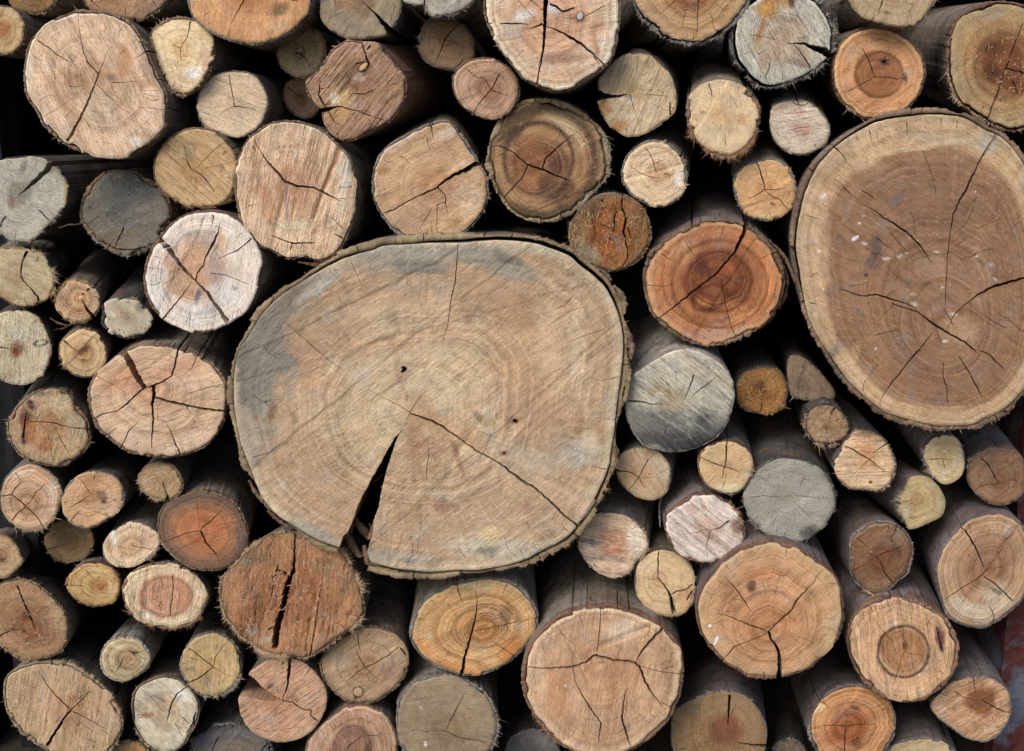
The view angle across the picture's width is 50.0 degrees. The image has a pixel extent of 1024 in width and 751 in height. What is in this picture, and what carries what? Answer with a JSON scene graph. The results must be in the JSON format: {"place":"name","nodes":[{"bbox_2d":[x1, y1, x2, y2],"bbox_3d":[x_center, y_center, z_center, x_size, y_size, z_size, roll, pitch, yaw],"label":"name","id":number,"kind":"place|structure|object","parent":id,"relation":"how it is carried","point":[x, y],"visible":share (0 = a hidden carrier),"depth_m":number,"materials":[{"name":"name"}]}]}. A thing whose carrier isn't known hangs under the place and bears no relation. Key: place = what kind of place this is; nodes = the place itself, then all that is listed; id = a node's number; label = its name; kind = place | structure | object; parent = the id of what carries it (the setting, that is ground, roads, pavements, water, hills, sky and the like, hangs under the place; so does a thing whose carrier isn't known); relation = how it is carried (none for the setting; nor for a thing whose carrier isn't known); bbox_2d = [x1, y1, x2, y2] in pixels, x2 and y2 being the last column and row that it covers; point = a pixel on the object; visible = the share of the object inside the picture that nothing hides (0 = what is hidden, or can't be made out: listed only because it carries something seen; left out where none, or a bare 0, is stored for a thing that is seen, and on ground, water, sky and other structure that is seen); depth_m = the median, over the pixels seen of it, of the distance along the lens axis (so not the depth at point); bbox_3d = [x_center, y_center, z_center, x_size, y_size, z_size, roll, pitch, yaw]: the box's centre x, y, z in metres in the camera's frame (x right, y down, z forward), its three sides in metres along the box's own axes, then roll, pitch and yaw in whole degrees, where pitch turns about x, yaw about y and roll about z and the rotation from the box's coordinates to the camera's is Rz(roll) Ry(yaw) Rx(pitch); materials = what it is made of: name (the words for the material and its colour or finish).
{"place":"outdoors","nodes":[
{"label":"outdoors","id":0,"kind":"place"},
{"bbox_2d":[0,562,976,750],"bbox_3d":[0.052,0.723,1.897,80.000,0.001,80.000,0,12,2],"label":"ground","id":1,"kind":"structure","parent":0,"point":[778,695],"depth_m":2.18,"materials":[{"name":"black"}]},
{"bbox_2d":[3,602,142,750],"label":"cut log","id":2,"kind":"object","parent":1,"relation":"on","point":[42,697],"visible":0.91,"depth_m":1.88,"materials":[{"name":"brown wood"}]},
{"bbox_2d":[0,562,93,662],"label":"cut log","id":3,"kind":"object","parent":2,"relation":"on","point":[42,617],"visible":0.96,"depth_m":1.86,"materials":[{"name":"brown wood"}]},
{"bbox_2d":[0,527,29,578],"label":"cut log","id":4,"kind":"object","parent":3,"relation":"on","point":[14,551],"visible":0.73,"depth_m":1.83,"materials":[{"name":"brown wood"}]},
{"bbox_2d":[0,432,97,535],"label":"cut log","id":5,"kind":"object","parent":4,"relation":"on","point":[31,494],"visible":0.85,"depth_m":1.82,"materials":[{"name":"beige wood"}]},
{"bbox_2d":[3,338,127,466],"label":"cut log","id":6,"kind":"object","parent":5,"relation":"on","point":[50,422],"visible":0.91,"depth_m":1.79,"materials":[{"name":"beige wood"}]},
{"bbox_2d":[0,280,74,384],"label":"cut log","id":7,"kind":"object","parent":6,"relation":"on","point":[30,338],"visible":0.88,"depth_m":1.75,"materials":[{"name":"beige wood"}]},
{"bbox_2d":[0,231,84,307],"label":"cut log","id":8,"kind":"object","parent":7,"relation":"on","point":[32,273],"visible":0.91,"depth_m":1.73,"materials":[{"name":"beige wood"}]},
{"bbox_2d":[0,154,153,243],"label":"cut log","id":9,"kind":"object","parent":8,"relation":"on","point":[41,196],"visible":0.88,"depth_m":1.71,"materials":[{"name":"grey wood"}]},
{"bbox_2d":[64,537,133,607],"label":"cut log","id":10,"kind":"object","parent":3,"relation":"on","point":[95,578],"visible":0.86,"depth_m":1.84,"materials":[{"name":"beige wood"}]},
{"bbox_2d":[43,509,121,563],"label":"cut log","id":11,"kind":"object","parent":10,"relation":"on","point":[66,541],"visible":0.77,"depth_m":1.91,"materials":[{"name":"brown wood"}]},
{"bbox_2d":[62,449,152,528],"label":"cut log","id":12,"kind":"object","parent":11,"relation":"on","point":[101,492],"visible":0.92,"depth_m":1.80,"materials":[{"name":"brown wood"}]},
{"bbox_2d":[111,722,153,750],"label":"cut log","id":13,"kind":"object","parent":1,"relation":"on","point":[129,740],"visible":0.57,"depth_m":1.91,"materials":[{"name":"brown wood"}]},
{"bbox_2d":[131,614,204,750],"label":"cut log","id":14,"kind":"object","parent":1,"relation":"on","point":[167,703],"visible":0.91,"depth_m":1.89,"materials":[{"name":"beige wood"}]},
{"bbox_2d":[100,614,171,681],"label":"cut log","id":15,"kind":"object","parent":14,"relation":"on","point":[131,648],"visible":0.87,"depth_m":1.87,"materials":[{"name":"beige wood"}]},
{"bbox_2d":[179,593,247,699],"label":"cut log","id":16,"kind":"object","parent":14,"relation":"on","point":[212,659],"visible":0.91,"depth_m":1.86,"materials":[{"name":"beige wood"}]},
{"bbox_2d":[122,551,227,631],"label":"cut log","id":17,"kind":"object","parent":16,"relation":"on","point":[163,590],"visible":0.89,"depth_m":1.83,"materials":[{"name":"beige wood"}]},
{"bbox_2d":[102,490,167,567],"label":"cut log","id":18,"kind":"object","parent":17,"relation":"on","point":[132,539],"visible":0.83,"depth_m":1.83,"materials":[{"name":"beige wood"}]},
{"bbox_2d":[157,407,258,570],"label":"cut log","id":19,"kind":"object","parent":17,"relation":"on","point":[205,519],"visible":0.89,"depth_m":1.81,"materials":[{"name":"brown wood"}]},
{"bbox_2d":[135,449,201,502],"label":"cut log","id":20,"kind":"object","parent":19,"relation":"on","point":[160,479],"visible":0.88,"depth_m":1.80,"materials":[{"name":"beige wood"}]},
{"bbox_2d":[87,308,256,457],"bbox_3d":[-0.643,-0.049,2.197,0.226,0.203,1.018,-2,12,-10],"label":"cut log","id":21,"kind":"object","parent":20,"relation":"on","point":[158,388],"visible":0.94,"depth_m":1.74,"materials":[{"name":"beige wood"}]},
{"bbox_2d":[58,263,138,377],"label":"cut log","id":22,"kind":"object","parent":21,"relation":"on","point":[86,350],"visible":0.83,"depth_m":1.76,"materials":[{"name":"beige wood"}]},
{"bbox_2d":[50,318,67,325],"bbox_3d":[-0.729,-0.086,1.768,0.032,0.014,0.008,0,12,2],"label":"bark scrap","id":23,"kind":"object","parent":22,"relation":"on","point":[59,323],"visible":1,"depth_m":1.77,"materials":[{"name":"brown wood"}]},
{"bbox_2d":[54,323,71,330],"bbox_3d":[-0.728,-0.079,1.780,0.033,0.013,0.009,0,12,2],"label":"bark scrap","id":24,"kind":"object","parent":22,"relation":"on","point":[64,327],"visible":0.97,"depth_m":1.78,"materials":[{"name":"brown wood"}]},
{"bbox_2d":[51,244,133,325],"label":"cut log","id":25,"kind":"object","parent":22,"relation":"on","point":[87,286],"visible":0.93,"depth_m":1.76,"materials":[{"name":"brown wood"}]},
{"bbox_2d":[101,257,157,339],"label":"cut log","id":26,"kind":"object","parent":21,"relation":"on","point":[128,312],"visible":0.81,"depth_m":1.74,"materials":[{"name":"beige wood"}]},
{"bbox_2d":[143,204,336,332],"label":"cut log","id":27,"kind":"object","parent":21,"relation":"on","point":[209,270],"visible":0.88,"depth_m":1.69,"materials":[{"name":"beige wood"}]},
{"bbox_2d":[79,167,236,257],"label":"cut log","id":28,"kind":"object","parent":27,"relation":"on","point":[132,212],"visible":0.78,"depth_m":1.72,"materials":[{"name":"grey wood"}]},
{"bbox_2d":[23,8,206,161],"bbox_3d":[-0.618,-0.506,2.049,0.236,0.262,0.860,0,12,2],"label":"cut log","id":29,"kind":"object","parent":28,"relation":"on","point":[95,84],"visible":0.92,"depth_m":1.64,"materials":[{"name":"beige wood"}]},
{"bbox_2d":[0,5,51,58],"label":"cut log","id":30,"kind":"object","parent":29,"relation":"on","point":[19,29],"visible":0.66,"depth_m":1.67,"materials":[{"name":"brown wood"}]},
{"bbox_2d":[9,0,153,29],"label":"cut log","id":31,"kind":"object","parent":30,"relation":"on","point":[52,9],"visible":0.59,"depth_m":1.69,"materials":[{"name":"brown wood"}]},
{"bbox_2d":[83,0,192,28],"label":"cut log","id":32,"kind":"object","parent":29,"relation":"on","point":[138,12],"visible":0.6,"depth_m":1.66,"materials":[{"name":"beige wood"}]},
{"bbox_2d":[153,127,248,209],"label":"cut log","id":33,"kind":"object","parent":27,"relation":"on","point":[195,166],"visible":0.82,"depth_m":1.68,"materials":[{"name":"beige wood"}]},
{"bbox_2d":[196,70,325,137],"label":"cut log","id":34,"kind":"object","parent":33,"relation":"on","point":[238,104],"visible":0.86,"depth_m":1.68,"materials":[{"name":"beige wood"}]},
{"bbox_2d":[150,15,294,98],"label":"cut log","id":35,"kind":"object","parent":34,"relation":"on","point":[193,56],"visible":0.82,"depth_m":1.65,"materials":[{"name":"beige wood"}]},
{"bbox_2d":[189,643,283,750],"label":"cut log","id":36,"kind":"object","parent":1,"relation":"on","point":[222,727],"visible":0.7,"depth_m":1.95,"materials":[{"name":"grey wood"}]},
{"bbox_2d":[238,650,330,741],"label":"cut log","id":37,"kind":"object","parent":36,"relation":"on","point":[283,701],"visible":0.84,"depth_m":1.87,"materials":[{"name":"brown wood"}]},
{"bbox_2d":[214,497,378,665],"bbox_3d":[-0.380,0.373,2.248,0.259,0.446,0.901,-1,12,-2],"label":"cut log","id":38,"kind":"object","parent":37,"relation":"on","point":[307,597],"visible":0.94,"depth_m":1.80,"materials":[{"name":"brown wood"}]},
{"bbox_2d":[305,686,399,750],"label":"cut log","id":39,"kind":"object","parent":1,"relation":"on","point":[342,725],"visible":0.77,"depth_m":1.88,"materials":[{"name":"brown wood"}]},
{"bbox_2d":[318,574,412,703],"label":"cut log","id":40,"kind":"object","parent":39,"relation":"on","point":[368,663],"visible":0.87,"depth_m":1.86,"materials":[{"name":"brown wood"}]},
{"bbox_2d":[396,597,500,750],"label":"cut log","id":41,"kind":"object","parent":1,"relation":"on","point":[438,709],"visible":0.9,"depth_m":1.87,"materials":[{"name":"beige wood"}]},
{"bbox_2d":[409,564,538,675],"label":"cut log","id":42,"kind":"object","parent":41,"relation":"on","point":[482,623],"visible":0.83,"depth_m":1.83,"materials":[{"name":"brown wood"}]},
{"bbox_2d":[227,218,634,579],"bbox_3d":[-0.119,-0.016,2.138,0.644,0.598,0.904,0,12,2],"label":"cut log","id":43,"kind":"object","parent":42,"relation":"on","point":[500,345],"visible":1,"depth_m":1.70,"materials":[{"name":"brown wood"}]},
{"bbox_2d":[234,120,390,266],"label":"cut log","id":44,"kind":"object","parent":43,"relation":"on","point":[303,190],"visible":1,"depth_m":1.67,"materials":[{"name":"beige wood"}]},
{"bbox_2d":[282,78,341,120],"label":"cut log","id":45,"kind":"object","parent":44,"relation":"on","point":[298,102],"visible":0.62,"depth_m":1.76,"materials":[{"name":"brown wood"}]},
{"bbox_2d":[276,27,342,79],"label":"cut log","id":46,"kind":"object","parent":45,"relation":"on","point":[303,56],"visible":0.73,"depth_m":1.69,"materials":[{"name":"brown wood"}]},
{"bbox_2d":[187,0,346,54],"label":"cut log","id":47,"kind":"object","parent":46,"relation":"on","point":[255,24],"visible":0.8,"depth_m":1.62,"materials":[{"name":"brown wood"}]},
{"bbox_2d":[306,39,469,141],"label":"cut log","id":48,"kind":"object","parent":44,"relation":"on","point":[373,88],"visible":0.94,"depth_m":1.65,"materials":[{"name":"brown wood"}]},
{"bbox_2d":[319,0,425,45],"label":"cut log","id":49,"kind":"object","parent":48,"relation":"on","point":[401,22],"visible":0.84,"depth_m":1.63,"materials":[{"name":"beige wood"}]},
{"bbox_2d":[371,109,490,241],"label":"cut log","id":50,"kind":"object","parent":43,"relation":"on","point":[430,174],"visible":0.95,"depth_m":1.67,"materials":[{"name":"brown wood"}]},
{"bbox_2d":[484,95,613,223],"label":"cut log","id":51,"kind":"object","parent":43,"relation":"on","point":[546,155],"visible":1,"depth_m":1.66,"materials":[{"name":"brown wood"}]},
{"bbox_2d":[452,57,526,122],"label":"cut log","id":52,"kind":"object","parent":51,"relation":"on","point":[489,88],"visible":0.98,"depth_m":1.64,"materials":[{"name":"brown wood"}]},
{"bbox_2d":[415,18,488,76],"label":"cut log","id":53,"kind":"object","parent":52,"relation":"on","point":[448,48],"visible":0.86,"depth_m":1.69,"materials":[{"name":"brown wood"}]},
{"bbox_2d":[403,0,497,55],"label":"cut log","id":54,"kind":"object","parent":53,"relation":"on","point":[469,14],"visible":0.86,"depth_m":1.67,"materials":[{"name":"grey wood"}]},
{"bbox_2d":[483,0,621,100],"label":"cut log","id":55,"kind":"object","parent":51,"relation":"on","point":[562,48],"visible":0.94,"depth_m":1.59,"materials":[{"name":"brown wood"}]},
{"bbox_2d":[564,180,651,271],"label":"cut log","id":56,"kind":"object","parent":43,"relation":"on","point":[613,219],"visible":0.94,"depth_m":1.67,"materials":[{"name":"brown wood"}]},
{"bbox_2d":[621,93,695,207],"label":"cut log","id":57,"kind":"object","parent":56,"relation":"on","point":[656,167],"visible":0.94,"depth_m":1.67,"materials":[{"name":"beige wood"}]},
{"bbox_2d":[597,46,687,136],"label":"cut log","id":58,"kind":"object","parent":57,"relation":"on","point":[640,88],"visible":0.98,"depth_m":1.65,"materials":[{"name":"beige wood"}]},
{"bbox_2d":[613,0,749,60],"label":"cut log","id":59,"kind":"object","parent":58,"relation":"on","point":[677,30],"visible":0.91,"depth_m":1.61,"materials":[{"name":"brown wood"}]},
{"bbox_2d":[504,701,559,750],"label":"cut log","id":60,"kind":"object","parent":1,"relation":"on","point":[523,734],"visible":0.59,"depth_m":1.98,"materials":[{"name":"grey wood"}]},
{"bbox_2d":[144,0,1023,553],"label":"back wall","id":61,"kind":"structure","parent":1,"relation":"on","point":[840,118],"depth_m":2.73,"materials":[{"name":"black"}]},
{"bbox_2d":[521,538,684,750],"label":"cut log","id":62,"kind":"object","parent":1,"relation":"on","point":[602,667],"visible":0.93,"depth_m":1.80,"materials":[{"name":"beige wood"}]},
{"bbox_2d":[634,499,697,617],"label":"cut log","id":63,"kind":"object","parent":62,"relation":"on","point":[664,581],"visible":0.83,"depth_m":1.81,"materials":[{"name":"beige wood"}]},
{"bbox_2d":[577,406,656,578],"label":"cut log","id":64,"kind":"object","parent":63,"relation":"on","point":[613,540],"visible":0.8,"depth_m":1.80,"materials":[{"name":"beige wood"}]},
{"bbox_2d":[616,432,678,500],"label":"cut log","id":65,"kind":"object","parent":64,"relation":"on","point":[644,472],"visible":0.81,"depth_m":1.77,"materials":[{"name":"beige wood"}]},
{"bbox_2d":[658,498,661,526],"bbox_3d":[0.246,0.222,1.825,0.006,0.066,0.009,0,12,2],"label":"bark scrap","id":66,"kind":"object","parent":65,"relation":"hanging from","point":[659,509],"visible":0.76,"depth_m":1.83,"materials":[{"name":"wood"}]},
{"bbox_2d":[607,245,734,452],"bbox_3d":[0.284,-0.090,2.145,0.173,0.245,0.900,1,12,3],"label":"cut log","id":67,"kind":"object","parent":65,"relation":"on","point":[681,396],"visible":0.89,"depth_m":1.72,"materials":[{"name":"grey wood"}]},
{"bbox_2d":[642,163,794,346],"bbox_3d":[0.395,-0.268,2.126,0.235,0.260,0.971,2,12,9],"label":"cut log","id":68,"kind":"object","parent":67,"relation":"on","point":[715,272],"visible":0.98,"depth_m":1.69,"materials":[{"name":"brown wood"}]},
{"bbox_2d":[730,100,797,221],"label":"cut log","id":69,"kind":"object","parent":68,"relation":"on","point":[765,188],"visible":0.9,"depth_m":1.68,"materials":[{"name":"beige wood"}]},
{"bbox_2d":[685,32,760,163],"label":"cut log","id":70,"kind":"object","parent":69,"relation":"on","point":[723,113],"visible":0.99,"depth_m":1.64,"materials":[{"name":"beige wood"}]},
{"bbox_2d":[722,0,840,93],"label":"cut log","id":71,"kind":"object","parent":70,"relation":"on","point":[767,45],"visible":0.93,"depth_m":1.61,"materials":[{"name":"grey wood"}]},
{"bbox_2d":[670,624,766,750],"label":"cut log","id":72,"kind":"object","parent":1,"relation":"on","point":[719,705],"visible":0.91,"depth_m":1.88,"materials":[{"name":"brown wood"}]},
{"bbox_2d":[769,709,807,750],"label":"cut log","id":73,"kind":"object","parent":1,"relation":"on","point":[788,733],"visible":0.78,"depth_m":2.01,"materials":[{"name":"wood"}]},
{"bbox_2d":[790,634,895,750],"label":"cut log","id":74,"kind":"object","parent":73,"relation":"on","point":[842,706],"visible":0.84,"depth_m":1.85,"materials":[{"name":"brown wood"}]},
{"bbox_2d":[816,494,959,702],"bbox_3d":[0.711,0.368,2.201,0.181,0.202,0.877,2,12,10],"label":"cut log","id":75,"kind":"object","parent":74,"relation":"on","point":[901,641],"visible":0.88,"depth_m":1.79,"materials":[{"name":"brown wood"}]},
{"bbox_2d":[691,491,844,679],"bbox_3d":[0.463,0.299,2.179,0.240,0.256,0.866,1,12,6],"label":"cut log","id":76,"kind":"object","parent":75,"relation":"on","point":[764,604],"visible":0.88,"depth_m":1.77,"materials":[{"name":"brown wood"}]},
{"bbox_2d":[658,448,745,564],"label":"cut log","id":77,"kind":"object","parent":76,"relation":"on","point":[702,522],"visible":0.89,"depth_m":1.77,"materials":[{"name":"beige wood"}]},
{"bbox_2d":[697,398,758,496],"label":"cut log","id":78,"kind":"object","parent":77,"relation":"on","point":[725,463],"visible":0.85,"depth_m":1.75,"materials":[{"name":"beige wood"}]},
{"bbox_2d":[740,334,836,542],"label":"cut log","id":79,"kind":"object","parent":76,"relation":"on","point":[788,491],"visible":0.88,"depth_m":1.77,"materials":[{"name":"grey wood"}]},
{"bbox_2d":[717,332,789,415],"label":"cut log","id":80,"kind":"object","parent":79,"relation":"on","point":[759,380],"visible":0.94,"depth_m":1.77,"materials":[{"name":"brown wood"}]},
{"bbox_2d":[821,462,913,595],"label":"cut log","id":81,"kind":"object","parent":75,"relation":"on","point":[868,538],"visible":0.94,"depth_m":1.80,"materials":[{"name":"brown wood"}]},
{"bbox_2d":[826,458,945,528],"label":"cut log","id":82,"kind":"object","parent":81,"relation":"on","point":[910,499],"visible":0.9,"depth_m":1.77,"materials":[{"name":"beige wood"}]},
{"bbox_2d":[822,379,896,492],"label":"cut log","id":83,"kind":"object","parent":82,"relation":"on","point":[863,458],"visible":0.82,"depth_m":1.75,"materials":[{"name":"beige wood"}]},
{"bbox_2d":[791,395,850,451],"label":"cut log","id":84,"kind":"object","parent":83,"relation":"on","point":[824,422],"visible":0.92,"depth_m":1.75,"materials":[{"name":"brown wood"}]},
{"bbox_2d":[767,313,834,400],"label":"cut log","id":85,"kind":"object","parent":84,"relation":"on","point":[805,377],"visible":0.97,"depth_m":1.78,"materials":[{"name":"brown wood"}]},
{"bbox_2d":[891,421,965,483],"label":"cut log","id":86,"kind":"object","parent":82,"relation":"on","point":[940,455],"visible":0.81,"depth_m":1.75,"materials":[{"name":"beige wood"}]},
{"bbox_2d":[777,107,1023,432],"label":"cut log","id":87,"kind":"object","parent":86,"relation":"on","point":[901,234],"visible":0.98,"depth_m":1.63,"materials":[{"name":"brown wood"}]},
{"bbox_2d":[766,77,830,155],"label":"cut log","id":88,"kind":"object","parent":87,"relation":"on","point":[799,124],"visible":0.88,"depth_m":1.66,"materials":[{"name":"beige wood"}]},
{"bbox_2d":[809,26,926,119],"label":"cut log","id":89,"kind":"object","parent":87,"relation":"on","point":[871,72],"visible":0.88,"depth_m":1.63,"materials":[{"name":"brown wood"}]},
{"bbox_2d":[815,0,936,32],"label":"cut log","id":90,"kind":"object","parent":89,"relation":"on","point":[896,15],"visible":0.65,"depth_m":1.58,"materials":[{"name":"beige wood"}]},
{"bbox_2d":[897,0,1023,132],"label":"cut log","id":91,"kind":"object","parent":87,"relation":"on","point":[973,55],"visible":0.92,"depth_m":1.62,"materials":[{"name":"brown wood"}]},
{"bbox_2d":[892,436,1023,628],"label":"cut log","id":92,"kind":"object","parent":75,"relation":"on","point":[971,541],"visible":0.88,"depth_m":1.78,"materials":[{"name":"brown wood"}]},
{"bbox_2d":[949,422,1023,505],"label":"cut log","id":93,"kind":"object","parent":92,"relation":"on","point":[993,472],"visible":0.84,"depth_m":1.77,"materials":[{"name":"brown wood"}]},
{"bbox_2d":[885,698,956,750],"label":"cut log","id":94,"kind":"object","parent":1,"relation":"on","point":[920,726],"visible":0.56,"depth_m":1.93,"materials":[{"name":"wood"}]},
{"bbox_2d":[914,552,1011,742],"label":"cut log","id":95,"kind":"object","parent":1,"relation":"on","point":[971,700],"visible":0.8,"depth_m":1.84,"materials":[{"name":"brown wood"}]},
{"bbox_2d":[940,394,1023,750],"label":"brick pier","id":96,"kind":"structure","parent":1,"relation":"on","point":[1001,643],"depth_m":1.93,"materials":[{"name":"brick"}]}
]}

